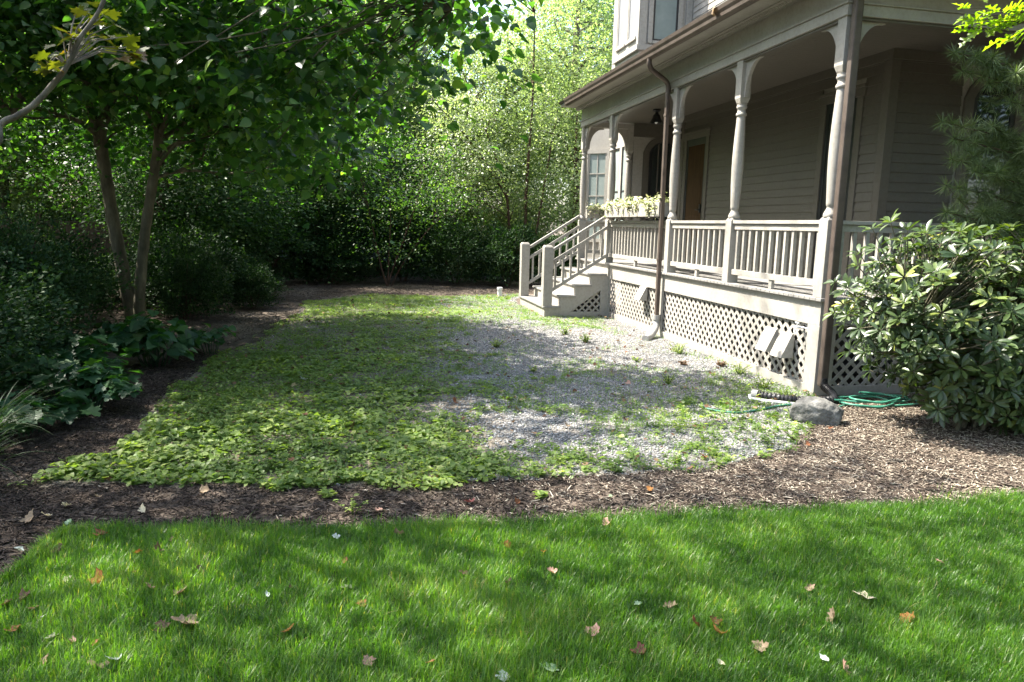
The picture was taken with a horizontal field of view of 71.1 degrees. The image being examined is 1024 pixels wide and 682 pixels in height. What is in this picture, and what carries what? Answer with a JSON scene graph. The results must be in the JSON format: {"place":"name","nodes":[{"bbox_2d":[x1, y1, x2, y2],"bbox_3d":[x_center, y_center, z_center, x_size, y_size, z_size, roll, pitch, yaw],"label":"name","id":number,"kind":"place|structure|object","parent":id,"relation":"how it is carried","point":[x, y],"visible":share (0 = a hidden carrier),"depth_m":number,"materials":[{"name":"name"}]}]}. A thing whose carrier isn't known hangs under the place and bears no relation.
{"place":"outdoors","nodes":[
{"label":"outdoors","id":0,"kind":"place"},
{"bbox_2d":[10,0,613,231],"label":"sky","id":1,"kind":"structure","parent":0,"point":[501,1],"materials":[{"name":"white"}]},
{"bbox_2d":[280,235,565,276],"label":"grass","id":2,"kind":"structure","parent":0,"point":[406,268],"depth_m":24.77,"materials":[{"name":"green plant"}]},
{"bbox_2d":[1,194,91,222],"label":"pale bush","id":3,"kind":"object","parent":2,"relation":"on","point":[50,212],"visible":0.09,"depth_m":20.62,"materials":[{"name":"green plant"}]},
{"bbox_2d":[10,145,98,217],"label":"tree","id":4,"kind":"object","parent":2,"relation":"on","point":[70,190],"visible":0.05,"depth_m":23.10,"materials":[{"name":"green plant"}]},
{"bbox_2d":[0,70,146,219],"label":"shade tree","id":5,"kind":"object","parent":2,"relation":"on","point":[15,165],"visible":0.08,"depth_m":19.37,"materials":[{"name":"green plant"}]},
{"bbox_2d":[57,189,140,251],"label":"pale bush","id":6,"kind":"object","parent":2,"relation":"on","point":[93,210],"visible":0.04,"depth_m":20.78,"materials":[{"name":"green plant"}]},
{"bbox_2d":[3,98,259,202],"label":"shade tree","id":7,"kind":"object","parent":2,"relation":"on","point":[87,161],"visible":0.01,"depth_m":20.33,"materials":[{"name":"green plant"}]},
{"bbox_2d":[63,117,237,219],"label":"pale tree","id":8,"kind":"object","parent":2,"relation":"on","point":[143,164],"visible":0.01,"depth_m":20.85,"materials":[{"name":"green plant"}]},
{"bbox_2d":[114,0,409,252],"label":"shade tree","id":9,"kind":"object","parent":2,"relation":"on","point":[326,108],"visible":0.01,"depth_m":21.23,"materials":[{"name":"green plant"}]},
{"bbox_2d":[280,68,452,261],"bbox_3d":[-8.707,-8.210,32.828,11.800,8.600,8.000,0,9,-6],"label":"tree","id":10,"kind":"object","parent":2,"relation":"on","point":[386,185],"depth_m":30.29,"materials":[{"name":"green plant"}]},
{"bbox_2d":[290,1,466,95],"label":"tall tree","id":11,"kind":"object","parent":2,"relation":"on","point":[405,42],"depth_m":33.33,"materials":[{"name":"green plant"}]},
{"bbox_2d":[264,0,497,266],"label":"shade tree","id":12,"kind":"object","parent":2,"relation":"on","point":[420,86],"visible":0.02,"depth_m":23.33,"materials":[{"name":"green plant"}]},
{"bbox_2d":[314,0,532,268],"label":"pale tree","id":13,"kind":"object","parent":2,"relation":"on","point":[396,70],"visible":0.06,"depth_m":23.47,"materials":[{"name":"green plant"}]},
{"bbox_2d":[402,2,589,269],"bbox_3d":[-0.195,-6.946,24.546,7.819,9.255,7.804,-6,12,-39],"label":"pale tree","id":14,"kind":"object","parent":2,"relation":"on","point":[526,96],"visible":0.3,"depth_m":23.11,"materials":[{"name":"green plant"}]},
{"bbox_2d":[426,0,613,255],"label":"pale tree","id":15,"kind":"object","parent":2,"relation":"on","point":[578,11],"visible":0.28,"depth_m":23.77,"materials":[{"name":"green plant"}]},
{"bbox_2d":[485,0,614,202],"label":"tall tree","id":16,"kind":"object","parent":2,"relation":"on","point":[603,13],"visible":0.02,"depth_m":35.30,"materials":[{"name":"green plant"}]},
{"bbox_2d":[536,0,614,154],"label":"tall tree","id":17,"kind":"object","parent":2,"relation":"on","point":[589,33],"visible":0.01,"depth_m":31.28,"materials":[{"name":"green plant"}]},
{"bbox_2d":[0,232,1023,579],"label":"ground","id":18,"kind":"structure","parent":0,"point":[244,324],"depth_m":4.92,"materials":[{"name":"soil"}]},
{"bbox_2d":[0,363,47,398],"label":"strap leaf plant","id":19,"kind":"object","parent":18,"relation":"on","point":[13,378],"visible":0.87,"depth_m":5.54,"materials":[{"name":"green plant"}]},
{"bbox_2d":[0,251,87,399],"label":"yew bush","id":20,"kind":"object","parent":18,"relation":"on","point":[7,299],"visible":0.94,"depth_m":5.92,"materials":[{"name":"green plant"}]},
{"bbox_2d":[0,127,94,221],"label":"understory tree","id":21,"kind":"object","parent":18,"relation":"on","point":[13,191],"visible":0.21,"depth_m":20.56,"materials":[{"name":"green plant"}]},
{"bbox_2d":[0,192,107,360],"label":"yew bush","id":22,"kind":"object","parent":18,"relation":"on","point":[20,241],"visible":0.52,"depth_m":7.39,"materials":[{"name":"green plant"}]},
{"bbox_2d":[10,315,102,361],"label":"leafy plant","id":23,"kind":"object","parent":18,"relation":"on","point":[46,350],"visible":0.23,"depth_m":7.48,"materials":[{"name":"green plant"}]},
{"bbox_2d":[0,200,142,347],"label":"yew bush","id":24,"kind":"object","parent":18,"relation":"on","point":[110,285],"visible":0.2,"depth_m":9.15,"materials":[{"name":"green plant"}]},
{"bbox_2d":[0,99,147,233],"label":"understory tree","id":25,"kind":"object","parent":18,"relation":"on","point":[57,202],"visible":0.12,"depth_m":20.45,"materials":[{"name":"green plant"}]},
{"bbox_2d":[0,0,148,144],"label":"maple tree","id":26,"kind":"object","parent":18,"relation":"on","point":[78,41],"visible":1,"depth_m":3.81,"materials":[{"name":"green plant"}]},
{"bbox_2d":[31,229,135,316],"bbox_3d":[-7.447,-1.024,11.194,2.557,1.443,2.887,5,10,23],"label":"yew bush","id":27,"kind":"object","parent":18,"relation":"on","point":[117,284],"visible":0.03,"depth_m":11.59,"materials":[{"name":"green plant"}]},
{"bbox_2d":[78,245,152,306],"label":"evergreen bush","id":28,"kind":"object","parent":18,"relation":"on","point":[134,261],"visible":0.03,"depth_m":13.30,"materials":[{"name":"green plant"}]},
{"bbox_2d":[89,316,182,342],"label":"leafy plant","id":29,"kind":"object","parent":18,"relation":"on","point":[105,325],"visible":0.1,"depth_m":8.94,"materials":[{"name":"green plant"}]},
{"bbox_2d":[0,0,288,317],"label":"redbud tree","id":30,"kind":"object","parent":18,"relation":"on","point":[98,132],"visible":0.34,"depth_m":10.77,"materials":[{"name":"green plant"}]},
{"bbox_2d":[0,90,330,287],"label":"understory tree","id":31,"kind":"object","parent":18,"relation":"on","point":[165,186],"visible":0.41,"depth_m":14.45,"materials":[{"name":"green plant"}]},
{"bbox_2d":[6,3,354,230],"bbox_3d":[-8.351,-5.762,15.451,9.752,9.020,7.967,-1,9,-12],"label":"dark tree","id":32,"kind":"object","parent":18,"relation":"on","point":[151,138],"visible":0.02,"depth_m":15.58,"materials":[{"name":"green plant"}]},
{"bbox_2d":[87,135,275,238],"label":"understory tree","id":33,"kind":"object","parent":18,"relation":"on","point":[166,167],"visible":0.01,"depth_m":19.06,"materials":[{"name":"green plant"}]},
{"bbox_2d":[111,221,252,309],"bbox_3d":[-5.988,-1.364,12.930,2.206,1.615,2.471,0,9,-6],"label":"evergreen bush","id":34,"kind":"object","parent":18,"relation":"on","point":[175,249],"visible":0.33,"depth_m":12.79,"materials":[{"name":"green plant"}]},
{"bbox_2d":[134,241,238,318],"bbox_3d":[-5.364,-0.986,11.691,1.492,1.286,1.438,6,10,27],"label":"evergreen bush","id":35,"kind":"object","parent":18,"relation":"on","point":[166,283],"visible":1,"depth_m":11.47,"materials":[{"name":"green plant"}]},
{"bbox_2d":[177,323,236,354],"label":"leafy plant","id":36,"kind":"object","parent":18,"relation":"on","point":[215,335],"visible":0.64,"depth_m":8.77,"materials":[{"name":"green plant"}]},
{"bbox_2d":[129,197,285,283],"bbox_3d":[-6.958,-2.129,15.609,3.198,2.240,2.930,5,10,20],"label":"evergreen bush","id":37,"kind":"object","parent":18,"relation":"on","point":[246,246],"visible":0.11,"depth_m":15.40,"materials":[{"name":"green plant"}]},
{"bbox_2d":[83,116,334,274],"bbox_3d":[-6.916,-3.351,16.678,5.399,5.289,4.580,-1,9,-12],"label":"understory tree","id":38,"kind":"object","parent":18,"relation":"on","point":[275,227],"visible":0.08,"depth_m":16.28,"materials":[{"name":"green plant"}]},
{"bbox_2d":[206,250,289,297],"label":"evergreen bush","id":39,"kind":"object","parent":18,"relation":"on","point":[253,260],"visible":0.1,"depth_m":14.82,"materials":[{"name":"green plant"}]},
{"bbox_2d":[224,259,293,307],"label":"evergreen bush","id":40,"kind":"object","parent":18,"relation":"on","point":[265,286],"visible":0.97,"depth_m":13.17,"materials":[{"name":"green plant"}]},
{"bbox_2d":[0,0,543,319],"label":"redbud tree","id":41,"kind":"object","parent":18,"relation":"on","point":[224,91],"visible":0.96,"depth_m":7.90,"materials":[{"name":"green plant"}]},
{"bbox_2d":[225,187,319,283],"bbox_3d":[-6.378,-2.712,18.105,3.177,2.628,3.093,-2,10,-19],"label":"evergreen bush","id":42,"kind":"object","parent":18,"relation":"on","point":[285,270],"visible":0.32,"depth_m":17.91,"materials":[{"name":"green plant"}]},
{"bbox_2d":[190,115,381,276],"bbox_3d":[-6.187,-4.047,20.343,5.278,5.584,6.284,4,10,16],"label":"understory tree","id":43,"kind":"object","parent":18,"relation":"on","point":[309,200],"visible":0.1,"depth_m":19.40,"materials":[{"name":"green plant"}]},
{"bbox_2d":[92,281,518,352],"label":"leaf litter","id":44,"kind":"object","parent":18,"relation":"on","point":[399,292],"visible":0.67,"depth_m":16.05,"materials":[{"name":"brown plant"}]},
{"bbox_2d":[232,131,402,280],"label":"understory tree","id":45,"kind":"object","parent":18,"relation":"on","point":[341,231],"visible":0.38,"depth_m":19.05,"materials":[{"name":"green plant"}]},
{"bbox_2d":[280,232,384,282],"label":"evergreen bush","id":46,"kind":"object","parent":18,"relation":"on","point":[347,259],"visible":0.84,"depth_m":18.63,"materials":[{"name":"green plant"}]},
{"bbox_2d":[285,89,480,275],"bbox_3d":[-3.838,-4.519,21.820,6.433,6.290,5.528,8,11,35],"label":"understory tree","id":47,"kind":"object","parent":18,"relation":"on","point":[401,173],"visible":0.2,"depth_m":20.94,"materials":[{"name":"green plant"}]},
{"bbox_2d":[288,104,506,285],"bbox_3d":[-3.125,-3.751,18.213,5.877,4.748,4.187,-1,9,-12],"label":"dogwood tree","id":48,"kind":"object","parent":18,"relation":"on","point":[406,216],"visible":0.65,"depth_m":18.30,"materials":[{"name":"green plant"}]},
{"bbox_2d":[350,189,446,280],"bbox_3d":[-2.995,-2.961,20.188,2.630,2.610,2.813,3,9,13],"label":"evergreen bush","id":49,"kind":"object","parent":18,"relation":"on","point":[411,238],"visible":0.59,"depth_m":19.67,"materials":[{"name":"green plant"}]},
{"bbox_2d":[41,294,810,489],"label":"gravel drive","id":50,"kind":"structure","parent":18,"relation":"on","point":[491,443],"depth_m":6.82,"materials":[{"name":"grey gravel"}]},
{"bbox_2d":[7,293,814,491],"bbox_3d":[-1.024,-0.113,10.669,6.614,0.078,12.590,-1,9,-12],"label":"weed cover","id":51,"kind":"object","parent":50,"relation":"on","point":[443,461],"visible":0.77,"depth_m":5.86,"materials":[{"name":"green plant"}]},
{"bbox_2d":[32,293,812,491],"bbox_3d":[-0.993,-0.096,10.555,6.367,0.120,12.288,-1,9,-12],"label":"weed carpet","id":52,"kind":"object","parent":50,"relation":"on","point":[460,467],"visible":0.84,"depth_m":5.79,"materials":[{"name":"green plant"}]},
{"bbox_2d":[31,293,814,486],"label":"wild grass","id":53,"kind":"structure","parent":50,"relation":"on","point":[627,372],"depth_m":7.39,"materials":[{"name":"green plant"}]},
{"bbox_2d":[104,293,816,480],"bbox_3d":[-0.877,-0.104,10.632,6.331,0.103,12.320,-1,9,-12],"label":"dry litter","id":54,"kind":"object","parent":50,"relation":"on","point":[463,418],"visible":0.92,"depth_m":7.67,"materials":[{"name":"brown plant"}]},
{"bbox_2d":[132,294,803,485],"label":"gravel stones","id":55,"kind":"object","parent":50,"relation":"on","point":[659,357],"visible":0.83,"depth_m":8.12,"materials":[{"name":"grey gravel"}]},
{"bbox_2d":[732,361,750,373],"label":"weed clump","id":56,"kind":"object","parent":50,"relation":"on","point":[739,370],"visible":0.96,"depth_m":8.29,"materials":[{"name":"green plant"}]},
{"bbox_2d":[751,374,782,388],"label":"weed clump","id":57,"kind":"object","parent":50,"relation":"on","point":[761,384],"visible":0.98,"depth_m":7.55,"materials":[{"name":"green plant"}]},
{"bbox_2d":[748,394,794,403],"bbox_3d":[2.555,0.581,6.934,0.556,0.043,0.105,7,11,33],"label":"white pipe","id":58,"kind":"object","parent":50,"relation":"on","point":[763,400],"visible":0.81,"depth_m":6.93,"materials":[{"name":"plastic"}]},
{"bbox_2d":[750,379,838,402],"bbox_3d":[2.784,0.493,7.014,0.826,0.214,0.360,1,9,-5],"label":"drain pipe","id":59,"kind":"object","parent":50,"relation":"on","point":[829,390],"visible":0.72,"depth_m":7.00,"materials":[{"name":"black plastic"}]},
{"bbox_2d":[699,391,917,413],"bbox_3d":[2.893,0.584,6.811,2.289,0.088,0.432,-1,9,-12],"label":"garden hose","id":60,"kind":"object","parent":50,"relation":"on","point":[893,401],"visible":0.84,"depth_m":6.87,"materials":[{"name":"green rubber"}]},
{"bbox_2d":[402,214,493,283],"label":"evergreen bush","id":61,"kind":"object","parent":18,"relation":"on","point":[464,239],"visible":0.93,"depth_m":19.27,"materials":[{"name":"green plant"}]},
{"bbox_2d":[372,92,564,275],"bbox_3d":[-1.337,-4.819,22.276,6.300,5.918,6.633,3,9,11],"label":"understory tree","id":62,"kind":"object","parent":18,"relation":"on","point":[462,191],"visible":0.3,"depth_m":21.15,"materials":[{"name":"green plant"}]},
{"bbox_2d":[440,190,520,278],"bbox_3d":[-1.094,-3.233,21.784,2.671,2.734,2.396,-7,12,-42],"label":"pale bush","id":63,"kind":"object","parent":18,"relation":"on","point":[488,218],"visible":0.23,"depth_m":21.33,"materials":[{"name":"green plant"}]},
{"bbox_2d":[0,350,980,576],"bbox_3d":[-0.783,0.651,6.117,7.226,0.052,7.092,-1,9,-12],"label":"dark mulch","id":64,"kind":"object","parent":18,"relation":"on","point":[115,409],"visible":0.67,"depth_m":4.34,"materials":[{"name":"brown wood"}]},
{"bbox_2d":[20,509,32,522],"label":"fallen leaf","id":65,"kind":"object","parent":64,"relation":"on","point":[28,517],"visible":1,"depth_m":3.85,"materials":[{"name":"beige plant"}]},
{"bbox_2d":[0,406,58,477],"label":"strap leaf plant","id":66,"kind":"object","parent":64,"relation":"on","point":[12,443],"visible":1,"depth_m":4.33,"materials":[{"name":"green plant"}]},
{"bbox_2d":[0,378,72,452],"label":"strap leaf plant","id":67,"kind":"object","parent":64,"relation":"on","point":[9,414],"visible":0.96,"depth_m":4.92,"materials":[{"name":"green plant"}]},
{"bbox_2d":[0,390,100,436],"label":"leafy plant","id":68,"kind":"object","parent":64,"relation":"on","point":[60,410],"visible":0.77,"depth_m":5.38,"materials":[{"name":"green plant"}]},
{"bbox_2d":[0,333,142,399],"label":"leafy plant","id":69,"kind":"object","parent":64,"relation":"on","point":[86,356],"visible":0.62,"depth_m":6.40,"materials":[{"name":"green plant"}]},
{"bbox_2d":[43,362,141,416],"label":"leafy plant","id":70,"kind":"object","parent":64,"relation":"on","point":[91,380],"visible":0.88,"depth_m":5.95,"materials":[{"name":"green plant"}]},
{"bbox_2d":[91,309,211,367],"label":"leafy plant","id":71,"kind":"object","parent":64,"relation":"on","point":[150,337],"visible":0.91,"depth_m":7.79,"materials":[{"name":"green plant"}]},
{"bbox_2d":[318,486,336,497],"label":"weed clump","id":72,"kind":"object","parent":64,"relation":"on","point":[325,492],"visible":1,"depth_m":4.30,"materials":[{"name":"green plant"}]},
{"bbox_2d":[333,493,367,514],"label":"weed clump","id":73,"kind":"object","parent":64,"relation":"on","point":[353,504],"visible":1,"depth_m":4.07,"materials":[{"name":"green plant"}]},
{"bbox_2d":[533,490,547,498],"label":"weed clump","id":74,"kind":"object","parent":64,"relation":"on","point":[540,494],"visible":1,"depth_m":4.38,"materials":[{"name":"green plant"}]},
{"bbox_2d":[393,0,613,281],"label":"light tree","id":75,"kind":"object","parent":18,"relation":"on","point":[488,166],"visible":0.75,"depth_m":20.26,"materials":[{"name":"green plant"}]},
{"bbox_2d":[467,215,548,285],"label":"evergreen bush","id":76,"kind":"object","parent":18,"relation":"on","point":[494,254],"visible":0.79,"depth_m":19.08,"materials":[{"name":"green plant"}]},
{"bbox_2d":[474,184,556,273],"bbox_3d":[0.216,-3.375,22.232,2.378,2.937,2.605,-7,12,-41],"label":"pale bush","id":77,"kind":"object","parent":18,"relation":"on","point":[518,215],"visible":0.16,"depth_m":21.81,"materials":[{"name":"green plant"}]},
{"bbox_2d":[473,54,605,249],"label":"understory tree","id":78,"kind":"object","parent":18,"relation":"on","point":[574,213],"visible":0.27,"depth_m":21.26,"materials":[{"name":"green plant"}]},
{"bbox_2d":[529,232,576,281],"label":"evergreen bush","id":79,"kind":"object","parent":18,"relation":"on","point":[567,262],"visible":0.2,"depth_m":19.37,"materials":[{"name":"green plant"}]},
{"bbox_2d":[519,0,1023,395],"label":"house","id":80,"kind":"structure","parent":18,"relation":"on","point":[783,152],"depth_m":9.14,"materials":[{"name":"beige paint"}]},
{"bbox_2d":[584,148,609,241],"bbox_3d":[1.929,-3.334,16.466,0.600,2.100,0.051,7,11,32],"label":"window","id":81,"kind":"structure","parent":80,"relation":"in","point":[598,159],"depth_m":16.42,"materials":[{"name":"grey glass"}]},
{"bbox_2d":[586,202,625,220],"bbox_3d":[1.942,-2.672,14.944,0.846,0.473,0.412,-1,9,-12],"label":"flower box","id":82,"kind":"object","parent":80,"relation":"attached to","point":[595,212],"visible":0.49,"depth_m":14.83,"materials":[{"name":"beige paint"}]},
{"bbox_2d":[614,144,620,220],"bbox_3d":[2.271,-3.317,15.911,0.051,1.980,0.620,-1,9,-12],"label":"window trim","id":83,"kind":"structure","parent":80,"relation":"in","point":[618,153],"depth_m":15.74,"materials":[{"name":"beige paint"}]},
{"bbox_2d":[615,0,627,51],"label":"window","id":84,"kind":"structure","parent":80,"relation":"in","point":[621,21],"depth_m":15.42,"materials":[{"name":"beige paint"}]},
{"bbox_2d":[619,144,631,220],"bbox_3d":[2.399,-3.217,15.312,0.051,1.980,0.620,-1,9,-12],"label":"window","id":85,"kind":"structure","parent":80,"relation":"in","point":[623,157],"depth_m":15.43,"materials":[{"name":"beige paint"}]},
{"bbox_2d":[626,0,637,44],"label":"window","id":86,"kind":"structure","parent":80,"relation":"in","point":[632,9],"depth_m":14.83,"materials":[{"name":"beige paint"}]},
{"bbox_2d":[602,192,669,219],"bbox_3d":[2.030,-2.226,11.882,0.399,0.432,2.540,-1,9,-12],"label":"flower box","id":87,"kind":"object","parent":80,"relation":"on","point":[639,209],"visible":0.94,"depth_m":11.67,"materials":[{"name":"beige paint"}]},
{"bbox_2d":[650,109,662,123],"bbox_3d":[2.627,-4.073,13.011,0.237,0.255,0.237,-1,9,-12],"label":"ceiling light","id":88,"kind":"object","parent":80,"relation":"hanging from","point":[656,119],"visible":1,"depth_m":12.95,"materials":[{"name":"black metal"}]},
{"bbox_2d":[640,137,680,232],"bbox_3d":[3.143,-3.269,15.055,0.880,1.981,0.032,-1,9,-12],"label":"window","id":89,"kind":"structure","parent":80,"relation":"in","point":[650,154],"depth_m":14.97,"materials":[{"name":"glass"}]},
{"bbox_2d":[647,0,683,43],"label":"window","id":90,"kind":"structure","parent":80,"relation":"in","point":[665,17],"depth_m":14.51,"materials":[{"name":"glass"}]},
{"bbox_2d":[680,127,711,264],"bbox_3d":[3.359,-2.665,13.351,0.080,2.440,1.100,-1,9,-12],"label":"door","id":91,"kind":"structure","parent":80,"relation":"in","point":[696,143],"depth_m":13.29,"materials":[{"name":"paint"}]},
{"bbox_2d":[810,83,868,280],"bbox_3d":[4.216,-2.014,9.395,0.057,2.460,0.940,-1,9,-12],"label":"door","id":92,"kind":"structure","parent":80,"relation":"in","point":[827,101],"depth_m":9.42,"materials":[{"name":"paint"}]},
{"bbox_2d":[947,77,1023,251],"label":"window","id":93,"kind":"structure","parent":80,"relation":"in","point":[971,105],"depth_m":8.75,"materials":[{"name":"glass"}]},
{"bbox_2d":[789,396,843,425],"bbox_3d":[2.669,0.601,6.297,0.450,0.222,0.311,9,10,7],"label":"rock","id":94,"kind":"object","parent":18,"relation":"on","point":[816,410],"visible":0.91,"depth_m":6.18,"materials":[{"name":"stone"}]},
{"bbox_2d":[822,209,1023,435],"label":"rhododendron bush","id":95,"kind":"object","parent":18,"relation":"on","point":[937,318],"visible":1,"depth_m":5.77,"materials":[{"name":"green plant"}]},
{"bbox_2d":[930,40,1023,252],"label":"pine tree","id":96,"kind":"object","parent":18,"relation":"on","point":[1003,176],"visible":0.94,"depth_m":6.58,"materials":[{"name":"green plant"}]},
{"bbox_2d":[0,484,1023,681],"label":"lawn","id":97,"kind":"structure","parent":0,"point":[797,637],"depth_m":3.00,"materials":[{"name":"plant"}]},
{"bbox_2d":[86,567,103,583],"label":"fallen leaf","id":98,"kind":"object","parent":97,"relation":"on","point":[97,573],"visible":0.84,"depth_m":3.19,"materials":[{"name":"plant"}]},
{"bbox_2d":[155,619,169,631],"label":"fallen leaf","id":99,"kind":"object","parent":97,"relation":"on","point":[162,623],"visible":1,"depth_m":2.85,"materials":[{"name":"plant"}]},
{"bbox_2d":[170,614,197,623],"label":"fallen leaf","id":100,"kind":"object","parent":97,"relation":"on","point":[180,618],"visible":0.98,"depth_m":2.89,"materials":[{"name":"brown plant"}]},
{"bbox_2d":[584,622,599,635],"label":"fallen leaf","id":101,"kind":"object","parent":97,"relation":"on","point":[595,626],"visible":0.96,"depth_m":2.88,"materials":[{"name":"beige plant"}]},
{"bbox_2d":[629,641,645,654],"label":"fallen leaf","id":102,"kind":"object","parent":97,"relation":"on","point":[637,648],"visible":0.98,"depth_m":2.76,"materials":[{"name":"brown plant"}]},
{"bbox_2d":[752,639,768,651],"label":"fallen leaf","id":103,"kind":"object","parent":97,"relation":"on","point":[761,645],"visible":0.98,"depth_m":2.81,"materials":[{"name":"beige plant"}]},
{"bbox_2d":[951,0,1023,51],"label":"tree","id":104,"kind":"object","parent":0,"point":[1005,22],"visible":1,"depth_m":4.30,"materials":[{"name":"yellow plant"}]},
{"label":"side grass","id":105,"kind":"structure","parent":0,"visible":0},
{"bbox_2d":[0,213,280,273],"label":"board fence","id":106,"kind":"object","parent":105,"relation":"on","point":[106,245],"visible":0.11,"depth_m":20.09,"materials":[{"name":"brown wood"}]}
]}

